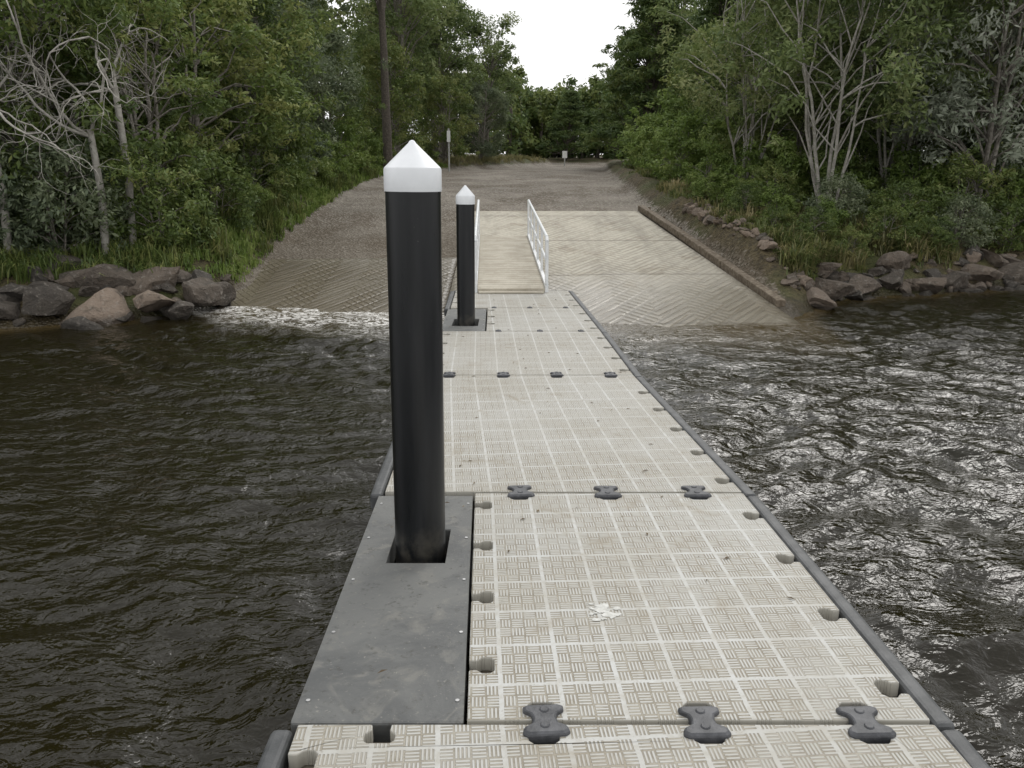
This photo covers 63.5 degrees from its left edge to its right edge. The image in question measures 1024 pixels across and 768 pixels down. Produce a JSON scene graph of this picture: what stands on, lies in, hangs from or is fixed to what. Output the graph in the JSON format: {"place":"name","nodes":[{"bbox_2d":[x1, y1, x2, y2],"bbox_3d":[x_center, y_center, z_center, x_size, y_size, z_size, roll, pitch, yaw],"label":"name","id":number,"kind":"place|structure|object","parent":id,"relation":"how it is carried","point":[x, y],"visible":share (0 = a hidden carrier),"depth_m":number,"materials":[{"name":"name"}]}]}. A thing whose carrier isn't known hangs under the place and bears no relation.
{"place":"outdoors","nodes":[
{"label":"outdoors","id":0,"kind":"place"},
{"bbox_2d":[92,156,451,282],"bbox_3d":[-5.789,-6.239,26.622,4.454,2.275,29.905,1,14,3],"label":"grass","id":1,"kind":"structure","parent":0,"point":[321,196],"depth_m":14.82,"materials":[{"name":"green plant"}]},
{"bbox_2d":[1,0,923,154],"label":"sky","id":2,"kind":"structure","parent":0,"point":[554,40],"materials":[{"name":"white"}]},
{"bbox_2d":[0,289,1023,767],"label":"water","id":3,"kind":"structure","parent":0,"point":[186,511],"depth_m":5.22,"materials":[{"name":"liquid"}]},
{"bbox_2d":[383,140,445,562],"bbox_3d":[-0.410,0.937,3.751,0.230,3.920,0.230,0,14,0],"label":"mooring pile","id":4,"kind":"object","parent":3,"relation":"in","point":[412,172],"visible":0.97,"depth_m":3.39,"materials":[{"name":"plastic"}]},
{"bbox_2d":[456,185,474,325],"bbox_3d":[-0.508,-0.330,9.207,0.204,3.660,0.204,0,14,0],"label":"mooring pile","id":5,"kind":"object","parent":3,"relation":"in","point":[465,219],"visible":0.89,"depth_m":8.86,"materials":[{"name":"plastic"}]},
{"bbox_2d":[257,290,989,767],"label":"floating dock","id":6,"kind":"object","parent":3,"relation":"on","point":[629,572],"visible":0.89,"depth_m":3.09,"materials":[{"name":"plastic"}]},
{"bbox_2d":[475,199,548,293],"bbox_3d":[-0.085,-2.384,13.610,1.016,1.109,5.359,0,14,-2],"label":"gangway","id":7,"kind":"object","parent":6,"relation":"on","point":[508,264],"visible":0.89,"depth_m":12.84,"materials":[{"name":"white metal"}]},
{"bbox_2d":[0,154,1023,328],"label":"ground","id":8,"kind":"structure","parent":0,"point":[349,224],"depth_m":17.99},
{"bbox_2d":[21,285,75,315],"bbox_3d":[-6.070,-1.110,10.966,0.593,0.434,0.635,0,14,0],"label":"boulder","id":9,"kind":"object","parent":8,"relation":"on","point":[45,300],"visible":1,"depth_m":10.77,"materials":[{"name":"stone"}]},
{"bbox_2d":[0,0,120,254],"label":"dead tree","id":10,"kind":"object","parent":8,"relation":"on","point":[8,240],"visible":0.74,"depth_m":11.04,"materials":[{"name":"wood"}]},
{"bbox_2d":[0,126,139,257],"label":"shrub","id":11,"kind":"object","parent":8,"relation":"on","point":[80,202],"visible":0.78,"depth_m":11.82,"materials":[{"name":"green plant"}]},
{"bbox_2d":[0,0,142,244],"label":"tea tree","id":12,"kind":"object","parent":8,"relation":"on","point":[19,5],"visible":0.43,"depth_m":12.05,"materials":[{"name":"green plant"}]},
{"bbox_2d":[60,316,103,329],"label":"boulder","id":13,"kind":"object","parent":8,"relation":"on","point":[80,323],"visible":0.52,"depth_m":10.51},
{"bbox_2d":[1,3,174,246],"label":"dead tree","id":14,"kind":"object","parent":8,"relation":"on","point":[123,139],"visible":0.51,"depth_m":12.45,"materials":[{"name":"wood"}]},
{"bbox_2d":[0,0,181,253],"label":"dead tree","id":15,"kind":"object","parent":8,"relation":"on","point":[88,134],"visible":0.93,"depth_m":11.51,"materials":[{"name":"wood"}]},
{"bbox_2d":[59,287,134,324],"bbox_3d":[-5.602,-0.916,11.103,0.769,0.715,0.901,8,16,28],"label":"boulder","id":16,"kind":"object","parent":8,"relation":"on","point":[107,306],"visible":0.65,"depth_m":10.97,"materials":[{"name":"stone"}]},
{"bbox_2d":[59,264,135,287],"bbox_3d":[-5.799,-1.473,11.779,0.986,0.514,0.741,0,14,0],"label":"boulder","id":17,"kind":"object","parent":8,"relation":"on","point":[112,276],"visible":0.75,"depth_m":11.50,"materials":[{"name":"stone"}]},
{"bbox_2d":[0,219,206,284],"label":"grass","id":18,"kind":"structure","parent":8,"relation":"on","point":[16,265],"depth_m":12.03,"materials":[{"name":"green plant"}]},
{"bbox_2d":[57,182,153,241],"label":"shrub","id":19,"kind":"object","parent":8,"relation":"on","point":[141,218],"visible":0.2,"depth_m":12.71,"materials":[{"name":"green plant"}]},
{"bbox_2d":[0,0,214,202],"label":"tea tree","id":20,"kind":"object","parent":8,"relation":"on","point":[52,107],"visible":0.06,"depth_m":14.45,"materials":[{"name":"green plant"}]},
{"bbox_2d":[0,265,230,326],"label":"shore rocks","id":21,"kind":"object","parent":8,"relation":"on","point":[9,310],"visible":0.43,"depth_m":11.33,"materials":[{"name":"stone"}]},
{"bbox_2d":[162,300,193,319],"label":"boulder","id":22,"kind":"object","parent":21,"relation":"on","point":[178,310],"visible":0.85,"depth_m":11.21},
{"bbox_2d":[2,0,241,178],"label":"tea tree","id":23,"kind":"object","parent":8,"relation":"on","point":[202,13],"visible":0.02,"depth_m":17.92,"materials":[{"name":"green plant"}]},
{"bbox_2d":[3,0,243,224],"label":"tea tree","id":24,"kind":"object","parent":8,"relation":"on","point":[158,138],"visible":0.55,"depth_m":13.30,"materials":[{"name":"green plant"}]},
{"bbox_2d":[77,133,226,251],"bbox_3d":[-5.567,-2.808,12.763,2.069,2.010,2.039,-10,17,-34],"label":"shrub","id":25,"kind":"object","parent":8,"relation":"on","point":[163,178],"visible":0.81,"depth_m":12.46,"materials":[{"name":"green plant"}]},
{"bbox_2d":[133,290,175,312],"bbox_3d":[-4.928,-1.153,11.405,0.586,0.349,1.003,0,14,0],"label":"boulder","id":26,"kind":"object","parent":8,"relation":"on","point":[147,301],"visible":0.93,"depth_m":11.05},
{"bbox_2d":[130,266,180,295],"bbox_3d":[-5.189,-1.451,11.965,0.827,0.496,0.488,-14,20,-42],"label":"boulder","id":27,"kind":"object","parent":8,"relation":"on","point":[146,279],"visible":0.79,"depth_m":11.81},
{"bbox_2d":[182,277,222,307],"bbox_3d":[-4.474,-1.324,11.987,0.555,0.384,0.604,-11,18,-38],"label":"boulder","id":28,"kind":"object","parent":8,"relation":"on","point":[201,292],"visible":0.96,"depth_m":11.81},
{"bbox_2d":[88,0,321,206],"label":"tea tree","id":29,"kind":"object","parent":8,"relation":"on","point":[243,36],"visible":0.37,"depth_m":15.70,"materials":[{"name":"green plant"}]},
{"bbox_2d":[171,143,264,231],"bbox_3d":[-5.312,-3.428,14.817,1.778,1.761,1.748,1,14,2],"label":"shrub","id":30,"kind":"object","parent":8,"relation":"on","point":[240,198],"visible":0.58,"depth_m":14.69,"materials":[{"name":"green plant"}]},
{"bbox_2d":[157,0,352,183],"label":"tea tree","id":31,"kind":"object","parent":8,"relation":"on","point":[281,28],"visible":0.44,"depth_m":18.31,"materials":[{"name":"green plant"}]},
{"bbox_2d":[209,126,314,204],"bbox_3d":[-5.462,-4.508,17.324,2.039,2.057,2.073,11,18,36],"label":"shrub","id":32,"kind":"object","parent":8,"relation":"on","point":[279,181],"visible":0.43,"depth_m":17.39,"materials":[{"name":"green plant"}]},
{"bbox_2d":[185,0,359,176],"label":"tea tree","id":33,"kind":"object","parent":8,"relation":"on","point":[313,85],"visible":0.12,"depth_m":20.84,"materials":[{"name":"green plant"}]},
{"bbox_2d":[237,0,395,145],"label":"tea tree","id":34,"kind":"object","parent":8,"relation":"on","point":[340,42],"visible":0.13,"depth_m":25.14,"materials":[{"name":"green plant"}]},
{"bbox_2d":[296,139,337,179],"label":"shrub","id":35,"kind":"object","parent":8,"relation":"on","point":[325,173],"visible":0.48,"depth_m":21.57,"materials":[{"name":"green plant"}]},
{"bbox_2d":[280,0,374,95],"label":"gum tree","id":36,"kind":"object","parent":8,"relation":"on","point":[330,9],"visible":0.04,"depth_m":33.24,"materials":[{"name":"green plant"}]},
{"bbox_2d":[312,128,352,171],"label":"shrub","id":37,"kind":"object","parent":8,"relation":"on","point":[337,147],"visible":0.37,"depth_m":23.36,"materials":[{"name":"green plant"}]},
{"bbox_2d":[215,257,456,312],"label":"concrete ramp","id":38,"kind":"structure","parent":8,"relation":"on","point":[347,284],"depth_m":13.22,"materials":[{"name":"concrete"}]},
{"bbox_2d":[317,116,370,173],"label":"shrub","id":39,"kind":"object","parent":8,"relation":"on","point":[349,138],"visible":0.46,"depth_m":25.91,"materials":[{"name":"green plant"}]},
{"bbox_2d":[304,27,386,146],"bbox_3d":[-6.751,-9.653,28.435,4.089,5.133,3.820,3,15,12],"label":"tea tree","id":40,"kind":"object","parent":8,"relation":"on","point":[349,113],"visible":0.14,"depth_m":28.30,"materials":[{"name":"green plant"}]},
{"bbox_2d":[375,0,392,166],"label":"gum tree","id":41,"kind":"object","parent":8,"relation":"on","point":[386,117],"visible":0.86,"depth_m":31.55,"materials":[{"name":"brown plant"}]},
{"bbox_2d":[334,32,439,157],"bbox_3d":[-5.426,-12.179,36.028,4.969,5.981,4.570,3,15,10],"label":"tea tree","id":42,"kind":"object","parent":8,"relation":"on","point":[406,85],"visible":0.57,"depth_m":35.21,"materials":[{"name":"green plant"}]},
{"bbox_2d":[343,0,457,114],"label":"gum tree","id":43,"kind":"object","parent":8,"relation":"on","point":[412,43],"visible":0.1,"depth_m":42.60,"materials":[{"name":"green plant"}]},
{"bbox_2d":[342,0,459,153],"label":"gum tree","id":44,"kind":"object","parent":8,"relation":"on","point":[423,6],"visible":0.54,"depth_m":38.37,"materials":[{"name":"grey plant"}]},
{"bbox_2d":[410,74,481,163],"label":"tea tree","id":45,"kind":"object","parent":8,"relation":"on","point":[444,90],"visible":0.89,"depth_m":41.08,"materials":[{"name":"green plant"}]},
{"bbox_2d":[402,0,492,161],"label":"gum tree","id":46,"kind":"object","parent":8,"relation":"on","point":[459,63],"visible":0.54,"depth_m":43.32,"materials":[{"name":"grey plant"}]},
{"bbox_2d":[13,12,932,159],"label":"distant forest","id":47,"kind":"object","parent":8,"relation":"on","point":[530,113],"visible":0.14,"depth_m":75.55,"materials":[{"name":"green plant"}]},
{"bbox_2d":[451,79,513,160],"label":"tea tree","id":48,"kind":"object","parent":8,"relation":"on","point":[482,148],"visible":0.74,"depth_m":46.60,"materials":[{"name":"green plant"}]},
{"bbox_2d":[430,152,545,165],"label":"dry grass","id":49,"kind":"structure","parent":8,"relation":"on","point":[506,157],"depth_m":48.65,"materials":[{"name":"plant"}]},
{"bbox_2d":[449,10,529,158],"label":"gum tree","id":50,"kind":"object","parent":8,"relation":"on","point":[477,31],"visible":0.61,"depth_m":49.86,"materials":[{"name":"green plant"}]},
{"bbox_2d":[535,89,592,160],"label":"she oak tree","id":51,"kind":"object","parent":8,"relation":"on","point":[571,99],"visible":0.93,"depth_m":70.04,"materials":[{"name":"green plant"}]},
{"bbox_2d":[450,211,800,326],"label":"concrete ramp","id":52,"kind":"structure","parent":8,"relation":"on","point":[622,267],"depth_m":13.55,"materials":[{"name":"concrete"}]},
{"bbox_2d":[574,0,694,159],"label":"she oak tree","id":53,"kind":"object","parent":8,"relation":"on","point":[635,80],"visible":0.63,"depth_m":38.69,"materials":[{"name":"green plant"}]},
{"bbox_2d":[584,5,688,144],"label":"she oak tree","id":54,"kind":"object","parent":8,"relation":"on","point":[600,115],"visible":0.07,"depth_m":46.74,"materials":[{"name":"green plant"}]},
{"bbox_2d":[606,108,669,164],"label":"shrub","id":55,"kind":"object","parent":8,"relation":"on","point":[623,142],"visible":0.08,"depth_m":32.88,"materials":[{"name":"green plant"}]},
{"bbox_2d":[633,109,677,168],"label":"shrub","id":56,"kind":"object","parent":8,"relation":"on","point":[647,132],"visible":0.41,"depth_m":25.97,"materials":[{"name":"green plant"}]},
{"bbox_2d":[621,101,703,169],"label":"shrub","id":57,"kind":"object","parent":8,"relation":"on","point":[642,120],"visible":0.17,"depth_m":29.49,"materials":[{"name":"green plant"}]},
{"bbox_2d":[641,106,708,177],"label":"shrub","id":58,"kind":"object","parent":8,"relation":"on","point":[659,136],"visible":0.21,"depth_m":23.57,"materials":[{"name":"green plant"}]},
{"bbox_2d":[635,88,714,167],"bbox_3d":[5.499,-8.098,27.328,2.729,3.146,2.765,12,19,40],"label":"shrub","id":59,"kind":"object","parent":8,"relation":"on","point":[677,102],"visible":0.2,"depth_m":26.52,"materials":[{"name":"green plant"}]},
{"bbox_2d":[645,119,712,182],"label":"shrub","id":60,"kind":"object","parent":8,"relation":"on","point":[691,147],"visible":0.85,"depth_m":21.34,"materials":[{"name":"green plant"}]},
{"bbox_2d":[684,167,729,202],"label":"shrub","id":61,"kind":"object","parent":8,"relation":"on","point":[699,187],"visible":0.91,"depth_m":18.17,"materials":[{"name":"green plant"}]},
{"bbox_2d":[680,136,735,192],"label":"shrub","id":62,"kind":"object","parent":8,"relation":"on","point":[711,163],"visible":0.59,"depth_m":19.25,"materials":[{"name":"green plant"}]},
{"bbox_2d":[651,0,768,115],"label":"she oak tree","id":63,"kind":"object","parent":8,"relation":"on","point":[715,10],"visible":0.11,"depth_m":35.06,"materials":[{"name":"green plant"}]},
{"bbox_2d":[638,205,785,306],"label":"timber kerb","id":64,"kind":"structure","parent":8,"relation":"on","point":[774,298],"depth_m":14.20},
{"bbox_2d":[659,21,764,134],"bbox_3d":[6.721,-9.275,27.723,4.168,5.216,4.288,-2,14,-6],"label":"tea tree","id":65,"kind":"object","parent":8,"relation":"on","point":[692,66],"visible":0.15,"depth_m":26.99,"materials":[{"name":"green plant"}]},
{"bbox_2d":[678,106,773,174],"bbox_3d":[5.635,-6.130,22.240,2.070,2.470,2.708,13,19,41],"label":"shrub","id":66,"kind":"object","parent":8,"relation":"on","point":[714,127],"visible":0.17,"depth_m":21.56,"materials":[{"name":"green plant"}]},
{"bbox_2d":[709,141,768,194],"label":"shrub","id":67,"kind":"object","parent":8,"relation":"on","point":[738,168],"visible":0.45,"depth_m":18.53,"materials":[{"name":"green plant"}]},
{"bbox_2d":[723,182,765,212],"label":"shrub","id":68,"kind":"object","parent":8,"relation":"on","point":[736,196],"visible":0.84,"depth_m":16.21,"materials":[{"name":"green plant"}]},
{"bbox_2d":[708,116,784,186],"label":"shrub","id":69,"kind":"object","parent":8,"relation":"on","point":[728,143],"visible":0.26,"depth_m":20.70,"materials":[{"name":"green plant"}]},
{"bbox_2d":[677,21,816,175],"bbox_3d":[6.672,-7.593,22.981,4.692,4.612,3.986,-2,15,-7],"label":"tea tree","id":70,"kind":"object","parent":8,"relation":"on","point":[717,83],"visible":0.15,"depth_m":22.52,"materials":[{"name":"green plant"}]},
{"bbox_2d":[644,0,883,177],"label":"paperbark tree","id":71,"kind":"object","parent":8,"relation":"on","point":[750,97],"visible":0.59,"depth_m":18.83,"materials":[{"name":"green plant"}]},
{"bbox_2d":[723,153,808,209],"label":"shrub","id":72,"kind":"object","parent":8,"relation":"on","point":[785,179],"visible":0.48,"depth_m":16.70,"materials":[{"name":"green plant"}]},
{"bbox_2d":[749,204,801,230],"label":"shrub","id":73,"kind":"object","parent":8,"relation":"on","point":[784,213],"visible":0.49,"depth_m":15.31,"materials":[{"name":"green plant"}]},
{"bbox_2d":[755,180,802,221],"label":"shrub","id":74,"kind":"object","parent":8,"relation":"on","point":[776,200],"visible":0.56,"depth_m":15.94,"materials":[{"name":"green plant"}]},
{"bbox_2d":[745,130,819,205],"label":"shrub","id":75,"kind":"object","parent":8,"relation":"on","point":[788,163],"visible":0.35,"depth_m":17.55,"materials":[{"name":"green plant"}]},
{"bbox_2d":[658,174,907,244],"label":"dry grass","id":76,"kind":"structure","parent":8,"relation":"on","point":[678,182],"depth_m":17.04,"materials":[{"name":"plant"}]},
{"bbox_2d":[621,164,953,280],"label":"grass","id":77,"kind":"structure","parent":8,"relation":"on","point":[673,192],"depth_m":16.36,"materials":[{"name":"plant"}]},
{"bbox_2d":[734,70,863,193],"bbox_3d":[7.034,-5.903,20.055,3.182,3.303,3.378,8,16,28],"label":"tea tree","id":78,"kind":"object","parent":8,"relation":"on","point":[756,138],"visible":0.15,"depth_m":19.58,"materials":[{"name":"green plant"}]},
{"bbox_2d":[782,206,841,241],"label":"shrub","id":79,"kind":"object","parent":8,"relation":"on","point":[810,214],"visible":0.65,"depth_m":14.66,"materials":[{"name":"green plant"}]},
{"bbox_2d":[806,195,849,232],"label":"shrub","id":80,"kind":"object","parent":8,"relation":"on","point":[829,205],"visible":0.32,"depth_m":14.97,"materials":[{"name":"green plant"}]},
{"bbox_2d":[814,277,855,299],"bbox_3d":[4.940,-1.494,12.850,0.747,0.319,0.388,10,18,35],"label":"boulder","id":81,"kind":"object","parent":8,"relation":"on","point":[833,289],"visible":0.75,"depth_m":12.70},
{"bbox_2d":[692,0,978,211],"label":"paperbark tree","id":82,"kind":"object","parent":8,"relation":"on","point":[842,102],"visible":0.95,"depth_m":15.66,"materials":[{"name":"green plant"}]},
{"bbox_2d":[795,168,877,224],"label":"shrub","id":83,"kind":"object","parent":8,"relation":"on","point":[839,183],"visible":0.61,"depth_m":15.58,"materials":[{"name":"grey plant"}]},
{"bbox_2d":[793,129,891,203],"bbox_3d":[7.168,-4.498,18.044,2.602,2.037,2.356,-4,14,-7],"label":"shrub","id":84,"kind":"object","parent":8,"relation":"on","point":[858,167],"visible":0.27,"depth_m":17.62,"materials":[{"name":"green plant"}]},
{"bbox_2d":[806,144,884,217],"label":"shrub","id":85,"kind":"object","parent":8,"relation":"on","point":[868,183],"visible":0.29,"depth_m":17.05,"materials":[{"name":"green plant"}]},
{"bbox_2d":[682,202,1023,307],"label":"shore rocks","id":86,"kind":"object","parent":8,"relation":"on","point":[973,254],"visible":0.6,"depth_m":13.92,"materials":[{"name":"stone"}]},
{"bbox_2d":[849,274,881,295],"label":"boulder","id":87,"kind":"object","parent":86,"relation":"on","point":[864,284],"visible":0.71,"depth_m":13.17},
{"bbox_2d":[722,0,984,170],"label":"paperbark tree","id":88,"kind":"object","parent":8,"relation":"on","point":[856,59],"visible":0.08,"depth_m":19.54,"materials":[{"name":"green plant"}]},
{"bbox_2d":[830,222,876,259],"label":"shrub","id":89,"kind":"object","parent":8,"relation":"on","point":[860,236],"visible":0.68,"depth_m":14.20,"materials":[{"name":"green plant"}]},
{"bbox_2d":[750,209,1021,275],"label":"grass","id":90,"kind":"structure","parent":8,"relation":"on","point":[778,234],"depth_m":14.13,"materials":[{"name":"plant"}]},
{"bbox_2d":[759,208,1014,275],"bbox_3d":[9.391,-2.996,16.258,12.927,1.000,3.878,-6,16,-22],"label":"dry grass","id":91,"kind":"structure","parent":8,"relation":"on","point":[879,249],"depth_m":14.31,"materials":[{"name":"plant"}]},
{"bbox_2d":[755,0,1022,195],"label":"paperbark tree","id":92,"kind":"object","parent":8,"relation":"on","point":[919,5],"visible":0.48,"depth_m":16.49,"materials":[{"name":"green plant"}]},
{"bbox_2d":[856,199,922,244],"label":"shrub","id":93,"kind":"object","parent":8,"relation":"on","point":[884,217],"visible":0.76,"depth_m":14.65,"materials":[{"name":"green plant"}]},
{"bbox_2d":[875,251,911,268],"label":"boulder","id":94,"kind":"object","parent":8,"relation":"on","point":[898,259],"visible":0.82,"depth_m":13.87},
{"bbox_2d":[865,177,955,234],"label":"shrub","id":95,"kind":"object","parent":8,"relation":"on","point":[905,195],"visible":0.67,"depth_m":15.21,"materials":[{"name":"green plant"}]},
{"bbox_2d":[839,57,987,205],"bbox_3d":[8.956,-5.531,18.501,3.864,3.690,3.283,-3,14,-12],"label":"tea tree","id":96,"kind":"object","parent":8,"relation":"on","point":[873,154],"visible":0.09,"depth_m":18.31,"materials":[{"name":"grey plant"}]},
{"bbox_2d":[872,139,974,208],"bbox_3d":[8.565,-4.105,17.572,1.826,2.107,1.820,-1,14,-2],"label":"shrub","id":97,"kind":"object","parent":8,"relation":"on","point":[898,173],"visible":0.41,"depth_m":17.11,"materials":[{"name":"green plant"}]},
{"bbox_2d":[904,277,946,292],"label":"boulder","id":98,"kind":"object","parent":8,"relation":"on","point":[934,284],"visible":0.85,"depth_m":13.51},
{"bbox_2d":[906,215,960,252],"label":"shrub","id":99,"kind":"object","parent":8,"relation":"on","point":[936,229],"visible":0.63,"depth_m":14.55,"materials":[{"name":"green plant"}]},
{"bbox_2d":[862,0,1023,213],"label":"wattle tree","id":100,"kind":"object","parent":8,"relation":"on","point":[1001,125],"visible":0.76,"depth_m":15.66,"materials":[{"name":"green plant"}]},
{"bbox_2d":[865,0,1023,193],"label":"paperbark tree","id":101,"kind":"object","parent":8,"relation":"on","point":[957,2],"visible":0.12,"depth_m":17.41,"materials":[{"name":"green plant"}]},
{"bbox_2d":[878,92,1023,212],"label":"shrub","id":102,"kind":"object","parent":8,"relation":"on","point":[972,131],"visible":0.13,"depth_m":17.45,"materials":[{"name":"green plant"}]},
{"bbox_2d":[902,142,1017,234],"bbox_3d":[8.560,-3.562,15.859,2.040,2.019,2.070,9,17,30],"label":"shrub","id":103,"kind":"object","parent":8,"relation":"on","point":[968,171],"visible":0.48,"depth_m":15.46,"materials":[{"name":"green plant"}]},
{"bbox_2d":[932,191,1001,247],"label":"shrub","id":104,"kind":"object","parent":8,"relation":"on","point":[978,220],"visible":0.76,"depth_m":14.89,"materials":[{"name":"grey plant"}]},
{"bbox_2d":[941,125,1023,217],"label":"shrub","id":105,"kind":"object","parent":8,"relation":"on","point":[1006,147],"visible":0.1,"depth_m":17.03,"materials":[{"name":"green plant"}]},
{"bbox_2d":[963,263,1003,281],"bbox_3d":[8.110,-1.897,14.311,0.584,0.342,0.750,-4,15,-16],"label":"boulder","id":106,"kind":"object","parent":8,"relation":"on","point":[978,272],"visible":0.85,"depth_m":14.10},
{"bbox_2d":[966,196,1023,253],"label":"shrub","id":107,"kind":"object","parent":8,"relation":"on","point":[1013,215],"visible":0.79,"depth_m":15.38,"materials":[{"name":"green plant"}]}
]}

